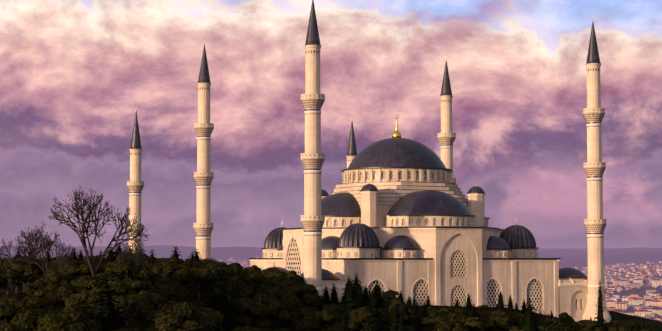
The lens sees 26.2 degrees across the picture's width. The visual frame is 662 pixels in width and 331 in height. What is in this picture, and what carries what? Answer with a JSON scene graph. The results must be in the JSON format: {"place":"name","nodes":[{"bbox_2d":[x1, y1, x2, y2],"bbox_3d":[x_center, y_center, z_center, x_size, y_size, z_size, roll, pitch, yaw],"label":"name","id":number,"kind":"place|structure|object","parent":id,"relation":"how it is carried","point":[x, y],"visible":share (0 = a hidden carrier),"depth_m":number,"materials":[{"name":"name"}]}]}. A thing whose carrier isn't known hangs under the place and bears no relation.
{"place":"outdoors","nodes":[
{"label":"outdoors","id":0,"kind":"place"},
{"bbox_2d":[0,245,661,330],"bbox_3d":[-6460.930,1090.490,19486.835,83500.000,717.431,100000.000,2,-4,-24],"label":"ground","id":1,"kind":"structure","parent":0,"point":[572,257],"depth_m":9019.02,"materials":[{"name":"green plant"}]},
{"bbox_2d":[2,260,18,292],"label":"tree","id":2,"kind":"object","parent":1,"relation":"on","point":[8,263],"visible":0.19,"depth_m":371.52,"materials":[{"name":"green plant"}]},
{"bbox_2d":[0,266,28,294],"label":"tree","id":3,"kind":"object","parent":1,"relation":"on","point":[16,276],"visible":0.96,"depth_m":329.87,"materials":[{"name":"green plant"}]},
{"bbox_2d":[0,291,36,303],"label":"tree","id":4,"kind":"object","parent":1,"relation":"on","point":[9,298],"visible":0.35,"depth_m":308.15,"materials":[{"name":"green plant"}]},
{"bbox_2d":[0,300,39,330],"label":"tree","id":5,"kind":"object","parent":1,"relation":"on","point":[8,313],"visible":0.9,"depth_m":288.77,"materials":[{"name":"green plant"}]},
{"bbox_2d":[0,226,50,289],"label":"tree","id":6,"kind":"object","parent":1,"relation":"on","point":[20,243],"visible":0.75,"depth_m":339.79,"materials":[{"name":"black plant"}]},
{"bbox_2d":[7,259,44,282],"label":"tree","id":7,"kind":"object","parent":1,"relation":"on","point":[33,270],"visible":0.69,"depth_m":339.16,"materials":[{"name":"green plant"}]},
{"bbox_2d":[0,296,55,330],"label":"tree","id":8,"kind":"object","parent":1,"relation":"on","point":[37,304],"visible":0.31,"depth_m":295.20,"materials":[{"name":"green plant"}]},
{"bbox_2d":[22,279,55,295],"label":"tree","id":9,"kind":"object","parent":1,"relation":"on","point":[30,288],"visible":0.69,"depth_m":320.22,"materials":[{"name":"green plant"}]},
{"bbox_2d":[17,222,73,274],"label":"tree","id":10,"kind":"object","parent":1,"relation":"on","point":[63,250],"visible":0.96,"depth_m":337.19,"materials":[{"name":"black plant"}]},
{"bbox_2d":[33,284,65,309],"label":"tree","id":11,"kind":"object","parent":1,"relation":"on","point":[46,294],"visible":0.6,"depth_m":313.83,"materials":[{"name":"green plant"}]},
{"bbox_2d":[41,270,69,287],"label":"tree","id":12,"kind":"object","parent":1,"relation":"on","point":[57,278],"visible":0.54,"depth_m":325.84,"materials":[{"name":"green plant"}]},
{"bbox_2d":[33,311,84,330],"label":"tree","id":13,"kind":"object","parent":1,"relation":"on","point":[44,318],"visible":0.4,"depth_m":282.73,"materials":[{"name":"green plant"}]},
{"bbox_2d":[40,266,78,282],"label":"tree","id":14,"kind":"object","parent":1,"relation":"on","point":[71,276],"visible":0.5,"depth_m":334.99,"materials":[{"name":"green plant"}]},
{"bbox_2d":[52,285,89,304],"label":"tree","id":15,"kind":"object","parent":1,"relation":"on","point":[63,293],"visible":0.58,"depth_m":313.45,"materials":[{"name":"green plant"}]},
{"bbox_2d":[43,311,103,330],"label":"tree","id":16,"kind":"object","parent":1,"relation":"on","point":[86,324],"visible":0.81,"depth_m":280.64,"materials":[{"name":"green plant"}]},
{"bbox_2d":[68,248,81,260],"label":"tree","id":17,"kind":"object","parent":1,"relation":"on","point":[75,258],"visible":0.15,"depth_m":384.49,"materials":[{"name":"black plant"}]},
{"bbox_2d":[56,304,94,319],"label":"tree","id":18,"kind":"object","parent":1,"relation":"on","point":[79,308],"visible":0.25,"depth_m":295.37,"materials":[{"name":"green plant"}]},
{"bbox_2d":[64,290,89,307],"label":"tree","id":19,"kind":"object","parent":1,"relation":"on","point":[81,297],"visible":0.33,"depth_m":309.26,"materials":[{"name":"green plant"}]},
{"bbox_2d":[63,260,95,275],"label":"tree","id":20,"kind":"object","parent":1,"relation":"on","point":[79,267],"visible":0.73,"depth_m":334.99,"materials":[{"name":"green plant"}]},
{"bbox_2d":[70,274,92,289],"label":"tree","id":21,"kind":"object","parent":1,"relation":"on","point":[73,282],"visible":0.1,"depth_m":326.47,"materials":[{"name":"green plant"}]},
{"bbox_2d":[48,186,148,275],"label":"tree","id":22,"kind":"object","parent":1,"relation":"on","point":[78,208],"visible":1,"depth_m":333.11,"materials":[{"name":"black plant"}]},
{"bbox_2d":[77,271,121,288],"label":"tree","id":23,"kind":"object","parent":1,"relation":"on","point":[88,281],"visible":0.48,"depth_m":316.93,"materials":[{"name":"green plant"}]},
{"bbox_2d":[85,274,129,330],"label":"tree","id":24,"kind":"object","parent":1,"relation":"on","point":[104,313],"visible":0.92,"depth_m":292.58,"materials":[{"name":"green plant"}]},
{"bbox_2d":[102,249,116,262],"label":"tree","id":25,"kind":"object","parent":1,"relation":"on","point":[110,257],"visible":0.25,"depth_m":366.18,"materials":[{"name":"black plant"}]},
{"bbox_2d":[102,245,118,261],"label":"tree","id":26,"kind":"object","parent":1,"relation":"on","point":[113,254],"visible":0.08,"depth_m":394.18,"materials":[{"name":"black plant"}]},
{"bbox_2d":[86,276,136,313],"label":"tree","id":27,"kind":"object","parent":1,"relation":"on","point":[123,288],"visible":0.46,"depth_m":304.98,"materials":[{"name":"green plant"}]},
{"bbox_2d":[115,241,128,256],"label":"tree","id":28,"kind":"object","parent":1,"relation":"on","point":[119,248],"visible":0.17,"depth_m":398.39,"materials":[{"name":"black plant"}]},
{"bbox_2d":[113,326,139,330],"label":"tree","id":29,"kind":"object","parent":1,"relation":"on","point":[121,328],"visible":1,"depth_m":288.17,"materials":[{"name":"green plant"}]},
{"bbox_2d":[104,258,156,280],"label":"tree","id":30,"kind":"object","parent":1,"relation":"on","point":[124,268],"visible":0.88,"depth_m":325.34,"materials":[{"name":"green plant"}]},
{"bbox_2d":[117,235,147,264],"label":"tree","id":31,"kind":"object","parent":1,"relation":"on","point":[138,257],"visible":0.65,"depth_m":344.38,"materials":[{"name":"black plant"}]},
{"bbox_2d":[127,109,143,252],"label":"minaret","id":32,"kind":"object","parent":1,"relation":"on","point":[135,184],"visible":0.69,"depth_m":635.40,"materials":[{"name":"stone"}]},
{"bbox_2d":[121,278,150,325],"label":"tree","id":33,"kind":"object","parent":1,"relation":"on","point":[136,285],"visible":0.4,"depth_m":315.68,"materials":[{"name":"green plant"}]},
{"bbox_2d":[117,290,165,330],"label":"tree","id":34,"kind":"object","parent":1,"relation":"on","point":[142,302],"visible":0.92,"depth_m":300.16,"materials":[{"name":"green plant"}]},
{"bbox_2d":[145,259,161,266],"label":"tree","id":35,"kind":"object","parent":1,"relation":"on","point":[150,262],"visible":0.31,"depth_m":371.78,"materials":[{"name":"green plant"}]},
{"bbox_2d":[136,284,176,303],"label":"tree","id":36,"kind":"object","parent":1,"relation":"on","point":[163,289],"visible":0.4,"depth_m":317.60,"materials":[{"name":"green plant"}]},
{"bbox_2d":[148,276,174,294],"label":"tree","id":37,"kind":"object","parent":1,"relation":"on","point":[158,280],"visible":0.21,"depth_m":329.74,"materials":[{"name":"green plant"}]},
{"bbox_2d":[145,262,181,281],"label":"tree","id":38,"kind":"object","parent":1,"relation":"on","point":[157,268],"visible":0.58,"depth_m":342.26,"materials":[{"name":"green plant"}]},
{"bbox_2d":[161,257,180,265],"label":"tree","id":39,"kind":"object","parent":1,"relation":"on","point":[174,260],"visible":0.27,"depth_m":371.20,"materials":[{"name":"green plant"}]},
{"bbox_2d":[140,301,204,330],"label":"tree","id":40,"kind":"object","parent":1,"relation":"on","point":[185,311],"visible":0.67,"depth_m":300.05,"materials":[{"name":"green plant"}]},
{"bbox_2d":[143,311,203,330],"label":"tree","id":41,"kind":"object","parent":1,"relation":"on","point":[171,321],"visible":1,"depth_m":294.66,"materials":[{"name":"green plant"}]},
{"bbox_2d":[171,247,180,258],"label":"tree","id":42,"kind":"object","parent":1,"relation":"on","point":[176,254],"visible":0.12,"depth_m":486.31,"materials":[{"name":"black plant"}]},
{"bbox_2d":[162,263,195,281],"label":"tree","id":43,"kind":"object","parent":1,"relation":"on","point":[182,271],"visible":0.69,"depth_m":342.39,"materials":[{"name":"green plant"}]},
{"bbox_2d":[183,300,205,311],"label":"tree","id":44,"kind":"object","parent":1,"relation":"on","point":[198,304],"visible":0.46,"depth_m":330.31,"materials":[{"name":"green plant"}]},
{"bbox_2d":[192,248,200,261],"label":"tree","id":45,"kind":"object","parent":1,"relation":"on","point":[196,257],"visible":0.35,"depth_m":496.53,"materials":[{"name":"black plant"}]},
{"bbox_2d":[189,282,212,299],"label":"tree","id":46,"kind":"object","parent":1,"relation":"on","point":[205,283],"visible":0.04,"depth_m":349.90,"materials":[{"name":"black plant"}]},
{"bbox_2d":[193,39,213,259],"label":"minaret","id":47,"kind":"object","parent":1,"relation":"on","point":[203,226],"visible":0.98,"depth_m":548.97,"materials":[{"name":"stone"}]},
{"bbox_2d":[197,258,211,266],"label":"tree","id":48,"kind":"object","parent":1,"relation":"on","point":[203,262],"visible":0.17,"depth_m":408.26,"materials":[{"name":"green plant"}]},
{"bbox_2d":[190,307,223,330],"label":"tree","id":49,"kind":"object","parent":1,"relation":"on","point":[206,316],"visible":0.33,"depth_m":306.52,"materials":[{"name":"green plant"}]},
{"bbox_2d":[181,266,236,302],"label":"tree","id":50,"kind":"object","parent":1,"relation":"on","point":[202,275],"visible":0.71,"depth_m":344.64,"materials":[{"name":"green plant"}]},
{"bbox_2d":[205,262,240,280],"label":"tree","id":51,"kind":"object","parent":1,"relation":"on","point":[226,270],"visible":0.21,"depth_m":363.88,"materials":[{"name":"green plant"}]},
{"bbox_2d":[203,269,244,330],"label":"tree","id":52,"kind":"object","parent":1,"relation":"on","point":[219,299],"visible":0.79,"depth_m":334.20,"materials":[{"name":"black plant"}]},
{"bbox_2d":[228,265,244,275],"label":"tree","id":53,"kind":"object","parent":1,"relation":"on","point":[237,269],"visible":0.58,"depth_m":409.23,"materials":[{"name":"green plant"}]},
{"bbox_2d":[231,326,258,330],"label":"tree","id":54,"kind":"object","parent":1,"relation":"on","point":[245,328],"visible":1,"depth_m":320.29,"materials":[{"name":"green plant"}]},
{"bbox_2d":[229,273,273,326],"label":"tree","id":55,"kind":"object","parent":1,"relation":"on","point":[248,285],"visible":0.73,"depth_m":356.30,"materials":[{"name":"green plant"}]},
{"bbox_2d":[245,265,263,275],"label":"tree","id":56,"kind":"object","parent":1,"relation":"on","point":[253,269],"visible":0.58,"depth_m":410.59,"materials":[{"name":"green plant"}]},
{"bbox_2d":[244,286,294,329],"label":"tree","id":57,"kind":"object","parent":1,"relation":"on","point":[275,300],"visible":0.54,"depth_m":353.81,"materials":[{"name":"green plant"}]},
{"bbox_2d":[260,267,278,274],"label":"tree","id":58,"kind":"object","parent":1,"relation":"on","point":[266,271],"visible":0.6,"depth_m":409.44,"materials":[{"name":"green plant"}]},
{"bbox_2d":[265,270,288,282],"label":"tree","id":59,"kind":"object","parent":1,"relation":"on","point":[277,275],"visible":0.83,"depth_m":395.71,"materials":[{"name":"green plant"}]},
{"bbox_2d":[286,271,301,282],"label":"tree","id":60,"kind":"object","parent":1,"relation":"on","point":[294,276],"visible":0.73,"depth_m":405.44,"materials":[{"name":"green plant"}]},
{"bbox_2d":[281,280,318,304],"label":"tree","id":61,"kind":"object","parent":1,"relation":"on","point":[309,293],"visible":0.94,"depth_m":375.64,"materials":[{"name":"green plant"}]},
{"bbox_2d":[300,0,324,295],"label":"minaret","id":62,"kind":"object","parent":1,"relation":"on","point":[312,158],"visible":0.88,"depth_m":450.42,"materials":[{"name":"stone"}]},
{"bbox_2d":[301,295,323,309],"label":"tree","id":63,"kind":"object","parent":1,"relation":"on","point":[313,304],"visible":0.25,"depth_m":379.56,"materials":[{"name":"green plant"}]},
{"bbox_2d":[319,286,329,303],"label":"tree","id":64,"kind":"object","parent":1,"relation":"on","point":[326,296],"visible":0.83,"depth_m":397.82,"materials":[{"name":"green plant"}]},
{"bbox_2d":[309,310,342,328],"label":"tree","id":65,"kind":"object","parent":1,"relation":"on","point":[321,319],"visible":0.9,"depth_m":341.00,"materials":[{"name":"green plant"}]},
{"bbox_2d":[322,304,340,312],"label":"tree","id":66,"kind":"object","parent":1,"relation":"on","point":[335,308],"visible":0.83,"depth_m":363.57,"materials":[{"name":"green plant"}]},
{"bbox_2d":[324,283,340,304],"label":"tree","id":67,"kind":"object","parent":1,"relation":"on","point":[333,299],"visible":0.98,"depth_m":395.87,"materials":[{"name":"green plant"}]},
{"bbox_2d":[336,310,351,330],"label":"tree","id":68,"kind":"object","parent":1,"relation":"on","point":[344,326],"visible":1,"depth_m":316.02,"materials":[{"name":"green plant"}]},
{"bbox_2d":[338,276,355,306],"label":"tree","id":69,"kind":"object","parent":1,"relation":"on","point":[346,284],"visible":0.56,"depth_m":394.11,"materials":[{"name":"green plant"}]},
{"bbox_2d":[334,279,365,330],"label":"tree","id":70,"kind":"object","parent":1,"relation":"on","point":[351,303],"visible":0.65,"depth_m":333.99,"materials":[{"name":"green plant"}]},
{"bbox_2d":[352,273,362,295],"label":"tree","id":71,"kind":"object","parent":1,"relation":"on","point":[356,281],"visible":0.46,"depth_m":400.10,"materials":[{"name":"green plant"}]},
{"bbox_2d":[355,286,363,308],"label":"tree","id":72,"kind":"object","parent":1,"relation":"on","point":[358,295],"visible":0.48,"depth_m":353.87,"materials":[{"name":"green plant"}]},
{"bbox_2d":[356,282,366,306],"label":"tree","id":73,"kind":"object","parent":1,"relation":"on","point":[360,289],"visible":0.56,"depth_m":371.55,"materials":[{"name":"green plant"}]},
{"bbox_2d":[347,306,389,330],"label":"tree","id":74,"kind":"object","parent":1,"relation":"on","point":[358,318],"visible":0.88,"depth_m":326.67,"materials":[{"name":"green plant"}]},
{"bbox_2d":[366,316,377,330],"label":"tree","id":75,"kind":"object","parent":1,"relation":"on","point":[371,327],"visible":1,"depth_m":308.55,"materials":[{"name":"green plant"}]},
{"bbox_2d":[368,290,379,308],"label":"tree","id":76,"kind":"object","parent":1,"relation":"on","point":[372,297],"visible":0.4,"depth_m":343.40,"materials":[{"name":"green plant"}]},
{"bbox_2d":[368,286,381,307],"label":"tree","id":77,"kind":"object","parent":1,"relation":"on","point":[376,294],"visible":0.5,"depth_m":357.90,"materials":[{"name":"green plant"}]},
{"bbox_2d":[363,297,388,330],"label":"tree","id":78,"kind":"object","parent":1,"relation":"on","point":[377,321],"visible":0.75,"depth_m":324.55,"materials":[{"name":"green plant"}]},
{"bbox_2d":[377,284,385,307],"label":"tree","id":79,"kind":"object","parent":1,"relation":"on","point":[380,295],"visible":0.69,"depth_m":377.02,"materials":[{"name":"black plant"}]},
{"bbox_2d":[382,290,398,303],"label":"tree","id":80,"kind":"object","parent":1,"relation":"on","point":[390,294],"visible":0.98,"depth_m":388.01,"materials":[{"name":"green plant"}]},
{"bbox_2d":[386,298,408,310],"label":"tree","id":81,"kind":"object","parent":1,"relation":"on","point":[397,302],"visible":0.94,"depth_m":358.47,"materials":[{"name":"green plant"}]},
{"bbox_2d":[211,114,587,321],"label":"mosque","id":82,"kind":"structure","parent":1,"relation":"on","point":[407,218],"depth_m":484.38,"materials":[{"name":"stone"}]},
{"bbox_2d":[346,120,356,168],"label":"minaret","id":83,"kind":"object","parent":82,"relation":"on","point":[351,152],"visible":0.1,"depth_m":680.13,"materials":[{"name":"metal"}]},
{"bbox_2d":[437,58,455,183],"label":"minaret","id":84,"kind":"object","parent":82,"relation":"on","point":[446,136],"visible":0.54,"depth_m":593.55,"materials":[{"name":"stone"}]},
{"bbox_2d":[160,256,661,321],"bbox_3d":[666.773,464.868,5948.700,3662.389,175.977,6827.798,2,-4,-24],"label":"city","id":85,"kind":"object","parent":1,"relation":"on","point":[641,285],"visible":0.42,"depth_m":4045.34},
{"bbox_2d":[420,303,429,324],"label":"tree","id":86,"kind":"object","parent":1,"relation":"on","point":[424,312],"visible":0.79,"depth_m":348.00,"materials":[{"name":"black plant"}]},
{"bbox_2d":[421,316,444,325],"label":"tree","id":87,"kind":"object","parent":1,"relation":"on","point":[431,324],"visible":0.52,"depth_m":343.96,"materials":[{"name":"green plant"}]},
{"bbox_2d":[424,315,449,324],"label":"tree","id":88,"kind":"object","parent":1,"relation":"on","point":[432,320],"visible":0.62,"depth_m":343.79,"materials":[{"name":"green plant"}]},
{"bbox_2d":[428,309,446,316],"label":"tree","id":89,"kind":"object","parent":1,"relation":"on","point":[436,313],"visible":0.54,"depth_m":358.03,"materials":[{"name":"green plant"}]},
{"bbox_2d":[432,319,467,330],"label":"tree","id":90,"kind":"object","parent":1,"relation":"on","point":[445,325],"visible":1,"depth_m":313.31,"materials":[{"name":"green plant"}]},
{"bbox_2d":[443,313,468,323],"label":"tree","id":91,"kind":"object","parent":1,"relation":"on","point":[459,318],"visible":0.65,"depth_m":345.26,"materials":[{"name":"green plant"}]},
{"bbox_2d":[461,304,470,324],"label":"tree","id":92,"kind":"object","parent":1,"relation":"on","point":[466,313],"visible":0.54,"depth_m":345.90,"materials":[{"name":"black plant"}]},
{"bbox_2d":[463,293,471,308],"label":"tree","id":93,"kind":"object","parent":1,"relation":"on","point":[469,303],"visible":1,"depth_m":394.08,"materials":[{"name":"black plant"}]},
{"bbox_2d":[470,303,477,316],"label":"tree","id":94,"kind":"object","parent":1,"relation":"on","point":[474,313],"visible":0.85,"depth_m":365.22,"materials":[{"name":"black plant"}]},
{"bbox_2d":[464,317,495,330],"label":"tree","id":95,"kind":"object","parent":1,"relation":"on","point":[472,322],"visible":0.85,"depth_m":339.82,"materials":[{"name":"green plant"}]},
{"bbox_2d":[489,320,506,328],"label":"tree","id":96,"kind":"object","parent":1,"relation":"on","point":[499,322],"visible":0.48,"depth_m":343.19,"materials":[{"name":"green plant"}]},
{"bbox_2d":[487,314,511,327],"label":"tree","id":97,"kind":"object","parent":1,"relation":"on","point":[506,319],"visible":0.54,"depth_m":344.64,"materials":[{"name":"green plant"}]},
{"bbox_2d":[495,291,506,308],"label":"tree","id":98,"kind":"object","parent":1,"relation":"on","point":[501,305],"visible":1,"depth_m":397.07,"materials":[{"name":"green plant"}]},
{"bbox_2d":[491,312,515,320],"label":"tree","id":99,"kind":"object","parent":1,"relation":"on","point":[512,317],"visible":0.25,"depth_m":356.17,"materials":[{"name":"green plant"}]},
{"bbox_2d":[504,294,514,311],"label":"tree","id":100,"kind":"object","parent":1,"relation":"on","point":[510,304],"visible":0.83,"depth_m":390.89,"materials":[{"name":"green plant"}]},
{"bbox_2d":[520,299,526,313],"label":"tree","id":101,"kind":"object","parent":1,"relation":"on","point":[523,308],"visible":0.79,"depth_m":394.31,"materials":[{"name":"green plant"}]},
{"bbox_2d":[512,315,536,324],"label":"tree","id":102,"kind":"object","parent":1,"relation":"on","point":[519,318],"visible":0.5,"depth_m":358.78,"materials":[{"name":"green plant"}]},
{"bbox_2d":[517,299,542,330],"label":"tree","id":103,"kind":"object","parent":1,"relation":"on","point":[529,323],"visible":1,"depth_m":334.63,"materials":[{"name":"green plant"}]},
{"bbox_2d":[544,317,560,323],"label":"tree","id":104,"kind":"object","parent":1,"relation":"on","point":[551,320],"visible":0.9,"depth_m":373.81,"materials":[{"name":"green plant"}]},
{"bbox_2d":[558,312,574,320],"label":"tree","id":105,"kind":"object","parent":1,"relation":"on","point":[563,314],"visible":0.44,"depth_m":422.00,"materials":[{"name":"green plant"}]},
{"bbox_2d":[578,320,602,330],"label":"tree","id":106,"kind":"object","parent":1,"relation":"on","point":[589,324],"visible":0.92,"depth_m":362.80,"materials":[{"name":"green plant"}]},
{"bbox_2d":[582,19,610,321],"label":"minaret","id":107,"kind":"object","parent":1,"relation":"on","point":[594,167],"visible":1,"depth_m":493.06,"materials":[{"name":"stone"}]},
{"bbox_2d":[593,281,607,326],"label":"tree","id":108,"kind":"object","parent":1,"relation":"on","point":[600,314],"visible":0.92,"depth_m":395.82,"materials":[{"name":"green plant"}]},
{"bbox_2d":[608,326,627,330],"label":"tree","id":109,"kind":"object","parent":1,"relation":"on","point":[616,328],"visible":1,"depth_m":346.08,"materials":[{"name":"green plant"}]},
{"bbox_2d":[632,319,643,330],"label":"tree","id":110,"kind":"object","parent":1,"relation":"on","point":[636,327],"visible":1,"depth_m":333.53,"materials":[{"name":"green plant"}]},
{"bbox_2d":[0,0,661,247],"label":"sky","id":111,"kind":"structure","parent":0,"point":[75,75],"materials":[{"name":"purple"}]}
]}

